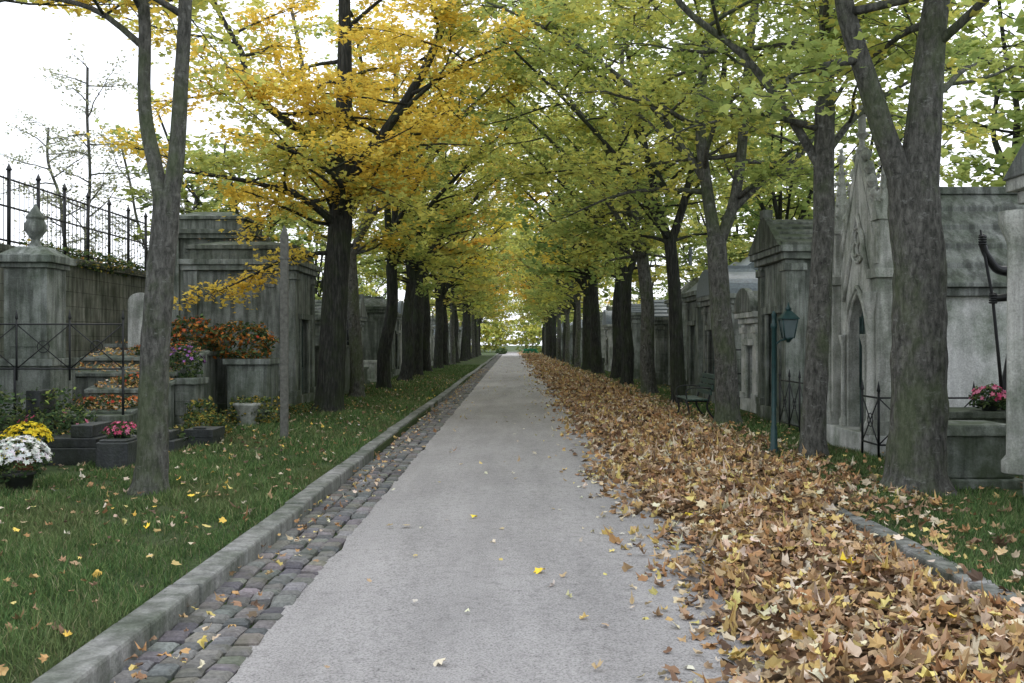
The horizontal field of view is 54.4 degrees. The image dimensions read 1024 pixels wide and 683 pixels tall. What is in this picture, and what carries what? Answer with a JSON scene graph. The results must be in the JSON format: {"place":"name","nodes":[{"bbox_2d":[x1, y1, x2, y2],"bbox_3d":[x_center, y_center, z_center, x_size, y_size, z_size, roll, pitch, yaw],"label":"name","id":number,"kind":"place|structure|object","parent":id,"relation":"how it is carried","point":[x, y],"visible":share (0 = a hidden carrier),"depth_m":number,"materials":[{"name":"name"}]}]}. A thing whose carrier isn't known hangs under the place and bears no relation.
{"place":"outdoors","nodes":[
{"label":"outdoors","id":0,"kind":"place"},
{"bbox_2d":[227,352,764,682],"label":"path","id":1,"kind":"structure","parent":0,"point":[346,621],"depth_m":6.82,"materials":[{"name":"grey concrete"}]},
{"bbox_2d":[0,345,1023,682],"bbox_3d":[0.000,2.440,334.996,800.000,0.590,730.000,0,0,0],"label":"ground","id":2,"kind":"structure","parent":0,"point":[480,359],"depth_m":8.52,"materials":[{"name":"green plant"}]},
{"bbox_2d":[0,385,25,432],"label":"shrub","id":3,"kind":"object","parent":2,"relation":"on","point":[9,420],"visible":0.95,"depth_m":12.98,"materials":[{"name":"green plant"}]},
{"bbox_2d":[0,435,54,491],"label":"potted chrysanthemum","id":4,"kind":"object","parent":2,"relation":"on","point":[17,478],"visible":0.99,"depth_m":10.38,"materials":[{"name":"white plant"}]},
{"bbox_2d":[3,420,54,469],"bbox_3d":[-5.851,1.269,12.006,0.604,0.625,0.602,0,0,0],"label":"potted chrysanthemum","id":5,"kind":"object","parent":2,"relation":"on","point":[34,429],"visible":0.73,"depth_m":11.91,"materials":[{"name":"yellow plant"}]},
{"bbox_2d":[0,204,79,413],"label":"monument with urn","id":6,"kind":"object","parent":2,"relation":"on","point":[35,270],"visible":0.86,"depth_m":15.66,"materials":[{"name":"grey stone"}]},
{"bbox_2d":[7,387,97,429],"bbox_3d":[-6.531,1.074,14.091,1.237,0.886,0.920,0,0,0],"label":"shrub","id":7,"kind":"object","parent":2,"relation":"on","point":[75,409],"visible":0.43,"depth_m":14.01,"materials":[{"name":"green plant"}]},
{"bbox_2d":[0,421,113,465],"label":"granite grave","id":8,"kind":"object","parent":2,"relation":"on","point":[76,446],"visible":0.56,"depth_m":12.76,"materials":[{"name":"grey stone"}]},
{"bbox_2d":[16,410,96,435],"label":"grave flowers","id":9,"kind":"object","parent":8,"relation":"on","point":[42,421],"visible":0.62,"depth_m":13.24,"materials":[{"name":"green plant"}]},
{"bbox_2d":[0,414,132,432],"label":"stone wall","id":10,"kind":"structure","parent":2,"relation":"on","point":[127,418],"depth_m":14.56,"materials":[{"name":"grey stone"}]},
{"bbox_2d":[13,367,123,414],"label":"fence posts","id":11,"kind":"object","parent":10,"relation":"on","point":[14,385],"visible":0.72,"depth_m":14.71,"materials":[{"name":"metal"}]},
{"bbox_2d":[0,309,124,379],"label":"iron fence","id":12,"kind":"object","parent":11,"relation":"on","point":[16,324],"visible":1,"depth_m":14.71,"materials":[{"name":"black metal"}]},
{"bbox_2d":[0,243,145,365],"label":"stone wall","id":13,"kind":"structure","parent":2,"relation":"on","point":[96,297],"depth_m":21.46,"materials":[{"name":"grey stone"}]},
{"bbox_2d":[0,163,147,271],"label":"iron railing","id":14,"kind":"object","parent":13,"relation":"on","point":[8,240],"visible":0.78,"depth_m":21.22,"materials":[{"name":"black metal"}]},
{"bbox_2d":[19,238,145,276],"bbox_3d":[-9.101,-1.732,21.585,0.873,0.518,6.875,0,0,0],"label":"ivy","id":15,"kind":"object","parent":13,"relation":"on","point":[122,264],"visible":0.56,"depth_m":21.38,"materials":[{"name":"green plant"}]},
{"bbox_2d":[0,33,165,268],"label":"sparse tree","id":16,"kind":"object","parent":2,"relation":"on","point":[89,155],"visible":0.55,"depth_m":34.92,"materials":[{"name":"grey plant"}]},
{"bbox_2d":[26,389,187,452],"bbox_3d":[-5.800,1.150,14.148,2.200,0.930,0.600,0,0,0],"label":"granite grave","id":17,"kind":"object","parent":2,"relation":"on","point":[176,442],"visible":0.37,"depth_m":13.99,"materials":[{"name":"grey stone"}]},
{"bbox_2d":[96,435,136,469],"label":"grave block","id":18,"kind":"structure","parent":2,"relation":"on","point":[114,452],"depth_m":12.30,"materials":[{"name":"stone"}]},
{"bbox_2d":[100,421,136,438],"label":"flowering plant","id":19,"kind":"object","parent":18,"relation":"on","point":[115,430],"visible":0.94,"depth_m":12.61,"materials":[{"name":"pink plant"}]},
{"bbox_2d":[58,350,209,428],"bbox_3d":[-6.895,0.891,17.358,2.110,1.458,3.840,0,0,0],"label":"terraced tomb","id":20,"kind":"object","parent":2,"relation":"on","point":[86,381],"visible":0.3,"depth_m":17.40,"materials":[{"name":"grey stone"}]},
{"bbox_2d":[73,394,137,408],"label":"terrace flowers","id":21,"kind":"object","parent":20,"relation":"on","point":[111,397],"visible":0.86,"depth_m":15.66,"materials":[{"name":"orange plant"}]},
{"bbox_2d":[128,293,143,349],"bbox_3d":[-7.250,0.334,19.499,0.700,2.580,0.400,0,0,0],"label":"headstone","id":22,"kind":"object","parent":20,"relation":"on","point":[135,308],"visible":0.25,"depth_m":19.42,"materials":[{"name":"stone"}]},
{"bbox_2d":[0,0,293,495],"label":"maple tree","id":23,"kind":"object","parent":2,"relation":"on","point":[151,472],"visible":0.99,"depth_m":10.33,"materials":[{"name":"yellow plant"}]},
{"bbox_2d":[85,117,246,270],"bbox_3d":[-13.358,-3.293,39.107,6.457,9.890,6.510,0,0,-17],"label":"sparse tree","id":24,"kind":"object","parent":2,"relation":"on","point":[133,200],"visible":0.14,"depth_m":38.19,"materials":[{"name":"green plant"}]},
{"bbox_2d":[173,377,208,431],"bbox_3d":[-5.800,1.126,17.798,0.590,0.970,0.640,0,0,0],"label":"stone planter","id":25,"kind":"object","parent":2,"relation":"on","point":[187,389],"visible":0.52,"depth_m":17.54,"materials":[{"name":"stone"}]},
{"bbox_2d":[169,342,206,377],"bbox_3d":[-5.857,0.353,17.812,0.759,0.688,0.667,0,0,0],"label":"flowering shrub","id":26,"kind":"object","parent":25,"relation":"in","point":[188,349],"visible":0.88,"depth_m":17.70,"materials":[{"name":"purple plant"}]},
{"bbox_2d":[180,395,224,427],"bbox_3d":[-5.261,1.271,17.027,0.756,0.706,0.847,0,0,32],"label":"shrub","id":27,"kind":"object","parent":2,"relation":"on","point":[198,405],"visible":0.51,"depth_m":16.93,"materials":[{"name":"green plant"}]},
{"bbox_2d":[184,426,224,445],"bbox_3d":[-4.750,1.457,15.398,0.440,0.300,0.640,0,0,0],"label":"stone planter","id":28,"kind":"object","parent":2,"relation":"on","point":[210,434],"visible":0.69,"depth_m":15.09,"materials":[{"name":"stone"}]},
{"bbox_2d":[177,412,232,435],"bbox_3d":[-5.003,1.381,16.283,0.972,0.468,1.225,0,0,0],"label":"shrub","id":29,"kind":"object","parent":2,"relation":"on","point":[209,418],"visible":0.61,"depth_m":16.25,"materials":[{"name":"green plant"}]},
{"bbox_2d":[95,89,330,262],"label":"background tree","id":30,"kind":"object","parent":2,"relation":"on","point":[223,146],"visible":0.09,"depth_m":41.41,"materials":[{"name":"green plant"}]},
{"bbox_2d":[207,351,222,419],"bbox_3d":[-6.400,0.920,19.898,0.960,1.450,0.960,0,0,0],"label":"tomb","id":31,"kind":"object","parent":2,"relation":"on","point":[212,375],"visible":0.12,"depth_m":19.94,"materials":[{"name":"stone"}]},
{"bbox_2d":[170,314,219,349],"bbox_3d":[-6.405,-0.176,19.873,1.230,0.780,0.953,0,0,0],"label":"flowering shrub","id":32,"kind":"object","parent":31,"relation":"on","point":[178,323],"visible":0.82,"depth_m":19.75,"materials":[{"name":"orange plant"}]},
{"bbox_2d":[107,125,326,273],"bbox_3d":[-10.679,-3.187,37.103,8.114,9.738,6.988,0,0,19],"label":"background tree","id":33,"kind":"object","parent":2,"relation":"on","point":[206,206],"visible":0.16,"depth_m":36.44,"materials":[{"name":"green plant"}]},
{"bbox_2d":[204,323,231,413],"bbox_3d":[-6.200,0.614,20.999,0.750,2.026,0.400,0,0,0],"label":"headstone","id":34,"kind":"object","parent":2,"relation":"on","point":[222,389],"visible":0.15,"depth_m":20.90,"materials":[{"name":"stone"}]},
{"bbox_2d":[171,197,270,342],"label":"mausoleum","id":35,"kind":"structure","parent":2,"relation":"on","point":[194,227],"depth_m":29.03,"materials":[{"name":"stone"}]},
{"bbox_2d":[233,402,260,425],"bbox_3d":[-4.950,1.373,18.598,0.520,0.440,0.507,0,0,0],"label":"stone urn planter","id":36,"kind":"object","parent":2,"relation":"on","point":[248,408],"visible":0.84,"depth_m":18.45,"materials":[{"name":"stone"}]},
{"bbox_2d":[177,242,320,407],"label":"mausoleum","id":37,"kind":"structure","parent":2,"relation":"on","point":[213,263],"depth_m":23.96,"materials":[{"name":"grey stone"}]},
{"bbox_2d":[219,395,279,424],"bbox_3d":[-4.907,1.306,18.889,1.299,0.628,1.147,0,0,0],"label":"shrub","id":38,"kind":"object","parent":2,"relation":"on","point":[271,409],"visible":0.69,"depth_m":18.74,"materials":[{"name":"green plant"}]},
{"bbox_2d":[223,358,279,421],"bbox_3d":[-5.300,0.981,20.398,0.940,1.270,1.140,0,0,0],"label":"stone planter","id":39,"kind":"object","parent":2,"relation":"on","point":[247,377],"visible":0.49,"depth_m":19.90,"materials":[{"name":"grey stone"}]},
{"bbox_2d":[198,320,279,358],"bbox_3d":[-5.516,-0.032,20.293,1.604,0.871,1.522,0,0,0],"label":"flowering shrub","id":40,"kind":"object","parent":39,"relation":"in","point":[266,350],"visible":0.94,"depth_m":20.07,"materials":[{"name":"orange plant"}]},
{"bbox_2d":[31,351,500,682],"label":"kerb","id":41,"kind":"structure","parent":2,"relation":"on","point":[102,656],"depth_m":6.35,"materials":[{"name":"stone"}]},
{"bbox_2d":[279,226,289,439],"bbox_3d":[-3.670,-0.115,16.050,0.150,3.506,0.120,0,0,0],"label":"wooden post","id":42,"kind":"object","parent":2,"relation":"on","point":[284,257],"visible":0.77,"depth_m":16.00,"materials":[{"name":"grey wood"}]},
{"bbox_2d":[41,0,555,412],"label":"maple tree","id":43,"kind":"object","parent":2,"relation":"on","point":[349,188],"visible":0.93,"depth_m":21.46,"materials":[{"name":"yellow plant"}]},
{"bbox_2d":[109,354,502,682],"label":"cobbled gutter","id":44,"kind":"object","parent":2,"relation":"on","point":[291,582],"visible":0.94,"depth_m":6.82,"materials":[{"name":"stone"}]},
{"bbox_2d":[275,186,379,299],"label":"background tree","id":45,"kind":"object","parent":2,"relation":"on","point":[318,288],"visible":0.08,"depth_m":61.48,"materials":[{"name":"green plant"}]},
{"bbox_2d":[315,345,364,393],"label":"stone wall","id":46,"kind":"structure","parent":2,"relation":"on","point":[347,375],"depth_m":29.70,"materials":[{"name":"grey stone"}]},
{"bbox_2d":[315,294,367,344],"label":"mausoleum","id":47,"kind":"structure","parent":2,"relation":"on","point":[362,310],"depth_m":33.97,"materials":[{"name":"stone"}]},
{"bbox_2d":[186,0,555,396],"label":"maple tree","id":48,"kind":"object","parent":2,"relation":"on","point":[357,389],"visible":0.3,"depth_m":28.14,"materials":[{"name":"yellow plant"}]},
{"bbox_2d":[362,296,393,377],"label":"mausoleum","id":49,"kind":"structure","parent":2,"relation":"on","point":[374,322],"depth_m":42.68,"materials":[{"name":"stone"}]},
{"bbox_2d":[371,297,401,375],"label":"mausoleum","id":50,"kind":"structure","parent":2,"relation":"on","point":[396,367],"depth_m":49.01,"materials":[{"name":"grey stone"}]},
{"bbox_2d":[264,4,557,388],"bbox_3d":[-2.997,-4.550,32.982,9.173,12.420,7.119,0,0,0],"label":"maple tree","id":51,"kind":"object","parent":2,"relation":"on","point":[384,351],"visible":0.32,"depth_m":33.18,"materials":[{"name":"yellow plant"}]},
{"bbox_2d":[352,100,536,375],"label":"maple tree","id":52,"kind":"object","parent":2,"relation":"on","point":[418,316],"visible":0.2,"depth_m":46.99,"materials":[{"name":"green plant"}]},
{"bbox_2d":[321,75,570,380],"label":"maple tree","id":53,"kind":"object","parent":2,"relation":"on","point":[408,350],"visible":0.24,"depth_m":41.01,"materials":[{"name":"green plant"}]},
{"bbox_2d":[370,141,529,371],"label":"maple tree","id":54,"kind":"object","parent":2,"relation":"on","point":[427,366],"visible":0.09,"depth_m":52.82,"materials":[{"name":"green plant"}]},
{"bbox_2d":[398,197,525,365],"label":"maple tree","id":55,"kind":"object","parent":2,"relation":"on","point":[456,291],"visible":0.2,"depth_m":67.31,"materials":[{"name":"green plant"}]},
{"bbox_2d":[398,174,532,367],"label":"maple tree","id":56,"kind":"object","parent":2,"relation":"on","point":[440,293],"visible":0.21,"depth_m":60.39,"materials":[{"name":"green plant"}]},
{"bbox_2d":[429,203,518,362],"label":"maple tree","id":57,"kind":"object","parent":2,"relation":"on","point":[456,333],"visible":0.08,"depth_m":79.79,"materials":[{"name":"green plant"}]},
{"bbox_2d":[430,228,525,360],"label":"maple tree","id":58,"kind":"object","parent":2,"relation":"on","point":[463,355],"visible":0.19,"depth_m":87.22,"materials":[{"name":"green plant"}]},
{"bbox_2d":[431,205,531,363],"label":"maple tree","id":59,"kind":"object","parent":2,"relation":"on","point":[452,310],"visible":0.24,"depth_m":73.28,"materials":[{"name":"green plant"}]},
{"bbox_2d":[458,227,523,357],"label":"maple tree","id":60,"kind":"object","parent":2,"relation":"on","point":[472,338],"visible":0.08,"depth_m":107.72,"materials":[{"name":"green plant"}]},
{"bbox_2d":[480,318,541,344],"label":"distant foliage","id":61,"kind":"object","parent":2,"relation":"on","point":[488,328],"visible":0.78,"depth_m":170.88,"materials":[{"name":"green plant"}]},
{"bbox_2d":[0,235,1023,682],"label":"fallen leaves","id":62,"kind":"object","parent":2,"relation":"on","point":[536,571],"visible":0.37,"depth_m":9.39,"materials":[{"name":"yellow plant"}]},
{"bbox_2d":[488,210,578,360],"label":"maple tree","id":63,"kind":"object","parent":2,"relation":"on","point":[558,349],"visible":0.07,"depth_m":89.71,"materials":[{"name":"green plant"}]},
{"bbox_2d":[500,230,572,356],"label":"maple tree","id":64,"kind":"object","parent":2,"relation":"on","point":[524,285],"visible":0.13,"depth_m":104.16,"materials":[{"name":"green plant"}]},
{"bbox_2d":[501,231,571,358],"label":"maple tree","id":65,"kind":"object","parent":2,"relation":"on","point":[554,338],"visible":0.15,"depth_m":96.83,"materials":[{"name":"green plant"}]},
{"bbox_2d":[484,218,599,363],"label":"maple tree","id":66,"kind":"object","parent":2,"relation":"on","point":[567,318],"visible":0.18,"depth_m":76.31,"materials":[{"name":"green plant"}]},
{"bbox_2d":[477,179,614,366],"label":"maple tree","id":67,"kind":"object","parent":2,"relation":"on","point":[577,359],"visible":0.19,"depth_m":62.63,"materials":[{"name":"green plant"}]},
{"bbox_2d":[503,229,600,361],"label":"maple tree","id":68,"kind":"object","parent":2,"relation":"on","point":[546,307],"visible":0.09,"depth_m":83.52,"materials":[{"name":"green plant"}]},
{"bbox_2d":[464,104,641,373],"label":"maple tree","id":69,"kind":"object","parent":2,"relation":"on","point":[597,367],"visible":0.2,"depth_m":49.95,"materials":[{"name":"green plant"}]},
{"bbox_2d":[492,141,613,370],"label":"maple tree","id":70,"kind":"object","parent":2,"relation":"on","point":[586,353],"visible":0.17,"depth_m":55.97,"materials":[{"name":"green plant"}]},
{"bbox_2d":[506,209,614,364],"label":"maple tree","id":71,"kind":"object","parent":2,"relation":"on","point":[561,297],"visible":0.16,"depth_m":69.05,"materials":[{"name":"green plant"}]},
{"bbox_2d":[414,0,746,393],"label":"maple tree","id":72,"kind":"object","parent":2,"relation":"on","point":[642,253],"visible":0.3,"depth_m":29.66,"materials":[{"name":"green plant"}]},
{"bbox_2d":[483,88,696,378],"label":"maple tree","id":73,"kind":"object","parent":2,"relation":"on","point":[616,366],"visible":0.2,"depth_m":42.30,"materials":[{"name":"green plant"}]},
{"bbox_2d":[470,57,733,385],"bbox_3d":[2.959,-4.451,36.731,10.901,12.237,8.341,0,0,18],"label":"maple tree","id":74,"kind":"object","parent":2,"relation":"on","point":[627,372],"visible":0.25,"depth_m":36.42,"materials":[{"name":"green plant"}]},
{"bbox_2d":[602,310,612,370],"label":"mausoleum","id":75,"kind":"structure","parent":2,"relation":"on","point":[607,320],"depth_m":55.91,"materials":[{"name":"stone"}]},
{"bbox_2d":[631,304,640,378],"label":"mausoleum","id":76,"kind":"structure","parent":2,"relation":"on","point":[636,318],"depth_m":43.97,"materials":[{"name":"grey stone"}]},
{"bbox_2d":[602,247,694,303],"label":"background tree","id":77,"kind":"object","parent":2,"relation":"on","point":[635,292],"visible":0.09,"depth_m":97.16,"materials":[{"name":"green plant"}]},
{"bbox_2d":[412,0,893,404],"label":"maple tree","id":78,"kind":"object","parent":2,"relation":"on","point":[668,238],"visible":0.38,"depth_m":24.94,"materials":[{"name":"green plant"}]},
{"bbox_2d":[652,287,667,383],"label":"mausoleum","id":79,"kind":"structure","parent":2,"relation":"on","point":[661,338],"depth_m":37.92,"materials":[{"name":"stone"}]},
{"bbox_2d":[664,278,698,384],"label":"mausoleum","id":80,"kind":"structure","parent":2,"relation":"on","point":[689,285],"depth_m":35.92,"materials":[{"name":"stone"}]},
{"bbox_2d":[408,0,967,424],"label":"maple tree","id":81,"kind":"object","parent":2,"relation":"on","point":[726,392],"visible":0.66,"depth_m":18.79,"materials":[{"name":"green plant"}]},
{"bbox_2d":[676,371,714,418],"bbox_3d":[3.744,1.119,20.273,0.682,0.999,1.450,0,0,0],"label":"park bench","id":82,"kind":"object","parent":2,"relation":"on","point":[693,398],"visible":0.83,"depth_m":20.06,"materials":[{"name":"green paint"}]},
{"bbox_2d":[650,202,741,299],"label":"background tree","id":83,"kind":"object","parent":2,"relation":"on","point":[685,248],"visible":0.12,"depth_m":74.65,"materials":[{"name":"green plant"}]},
{"bbox_2d":[651,164,754,285],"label":"background tree","id":84,"kind":"object","parent":2,"relation":"on","point":[696,220],"visible":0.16,"depth_m":57.14,"materials":[{"name":"green plant"}]},
{"bbox_2d":[681,247,755,396],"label":"mausoleum","id":85,"kind":"structure","parent":2,"relation":"on","point":[694,342],"depth_m":29.53,"materials":[{"name":"grey stone"}]},
{"bbox_2d":[696,270,757,404],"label":"mausoleum","id":86,"kind":"structure","parent":2,"relation":"on","point":[738,281],"depth_m":26.00,"materials":[{"name":"stone"}]},
{"bbox_2d":[733,288,757,412],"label":"mausoleum","id":87,"kind":"structure","parent":2,"relation":"on","point":[745,311],"depth_m":22.90,"materials":[{"name":"stone"}]},
{"bbox_2d":[655,96,874,264],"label":"background tree","id":88,"kind":"object","parent":2,"relation":"on","point":[722,212],"visible":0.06,"depth_m":47.07,"materials":[{"name":"green plant"}]},
{"bbox_2d":[516,351,1023,682],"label":"leaf pile","id":89,"kind":"object","parent":2,"relation":"on","point":[804,603],"visible":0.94,"depth_m":6.92,"materials":[{"name":"brown plant"}]},
{"bbox_2d":[748,210,812,425],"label":"mausoleum","id":90,"kind":"structure","parent":2,"relation":"on","point":[779,254],"depth_m":19.39,"materials":[{"name":"grey stone"}]},
{"bbox_2d":[768,302,799,453],"bbox_3d":[3.748,0.529,13.799,0.415,2.150,0.250,0,0,0],"label":"lamp post","id":91,"kind":"object","parent":2,"relation":"on","point":[787,321],"visible":0.94,"depth_m":13.77,"materials":[{"name":"green metal"}]},
{"bbox_2d":[700,39,878,270],"bbox_3d":[8.287,-3.545,31.822,8.114,10.441,6.988,0,0,-44],"label":"background tree","id":92,"kind":"object","parent":2,"relation":"on","point":[776,208],"visible":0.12,"depth_m":31.72,"materials":[{"name":"green plant"}]},
{"bbox_2d":[779,369,802,431],"bbox_3d":[4.950,1.065,17.448,0.054,1.150,1.947,0,0,0],"label":"iron fence","id":93,"kind":"object","parent":2,"relation":"on","point":[788,390],"visible":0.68,"depth_m":17.75,"materials":[{"name":"black metal"}]},
{"bbox_2d":[564,0,1023,496],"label":"maple tree","id":94,"kind":"object","parent":2,"relation":"on","point":[916,451],"visible":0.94,"depth_m":10.33,"materials":[{"name":"green plant"}]},
{"bbox_2d":[583,0,1023,458],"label":"maple tree","id":95,"kind":"object","parent":2,"relation":"on","point":[820,152],"visible":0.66,"depth_m":13.50,"materials":[{"name":"green plant"}]},
{"bbox_2d":[652,413,1023,612],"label":"kerb","id":96,"kind":"structure","parent":2,"relation":"on","point":[939,563],"depth_m":7.13,"materials":[{"name":"stone"}]},
{"bbox_2d":[860,380,880,457],"bbox_3d":[4.750,1.013,13.198,0.054,1.000,0.647,0,0,0],"label":"iron fence","id":97,"kind":"object","parent":2,"relation":"on","point":[877,404],"visible":0.98,"depth_m":13.17,"materials":[{"name":"black metal"}]},
{"bbox_2d":[755,23,1004,218],"bbox_3d":[12.907,-4.574,36.158,7.711,12.532,8.953,0,0,-19],"label":"background tree","id":98,"kind":"object","parent":2,"relation":"on","point":[853,139],"visible":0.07,"depth_m":35.44,"materials":[{"name":"green plant"}]},
{"bbox_2d":[827,102,1023,457],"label":"gothic chapel","id":99,"kind":"structure","parent":2,"relation":"on","point":[860,342],"depth_m":14.14,"materials":[{"name":"stone"}]},
{"bbox_2d":[892,0,1023,186],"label":"background tree","id":100,"kind":"object","parent":2,"relation":"on","point":[1017,129],"visible":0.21,"depth_m":28.62,"materials":[{"name":"green plant"}]},
{"bbox_2d":[901,0,1023,186],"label":"background tree","id":101,"kind":"object","parent":2,"relation":"on","point":[1018,116],"visible":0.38,"depth_m":23.16,"materials":[{"name":"green plant"}]},
{"bbox_2d":[946,420,1022,488],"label":"stone tomb block","id":102,"kind":"structure","parent":2,"relation":"on","point":[976,451],"depth_m":10.72,"materials":[{"name":"grey stone"}]},
{"bbox_2d":[948,407,1005,423],"bbox_3d":[6.100,1.212,12.373,1.680,0.740,0.830,0,0,0],"label":"stone planter","id":103,"kind":"object","parent":102,"relation":"on","point":[970,413],"visible":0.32,"depth_m":11.96,"materials":[{"name":"grey stone"}]},
{"bbox_2d":[968,383,1005,410],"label":"potted flowers","id":104,"kind":"object","parent":103,"relation":"on","point":[994,401],"visible":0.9,"depth_m":12.02,"materials":[{"name":"pink plant"}]},
{"bbox_2d":[978,230,1006,409],"bbox_3d":[6.257,-0.268,12.440,1.017,2.224,0.563,0,0,0],"label":"bronze statue","id":105,"kind":"object","parent":103,"relation":"on","point":[995,267],"visible":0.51,"depth_m":12.27,"materials":[{"name":"black metal"}]},
{"bbox_2d":[998,142,1023,495],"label":"mausoleum","id":106,"kind":"structure","parent":2,"relation":"on","point":[1011,224],"depth_m":9.73,"materials":[{"name":"stone"}]},
{"bbox_2d":[0,0,1023,345],"label":"sky","id":107,"kind":"structure","parent":0,"point":[32,38],"materials":[{"name":"white"}]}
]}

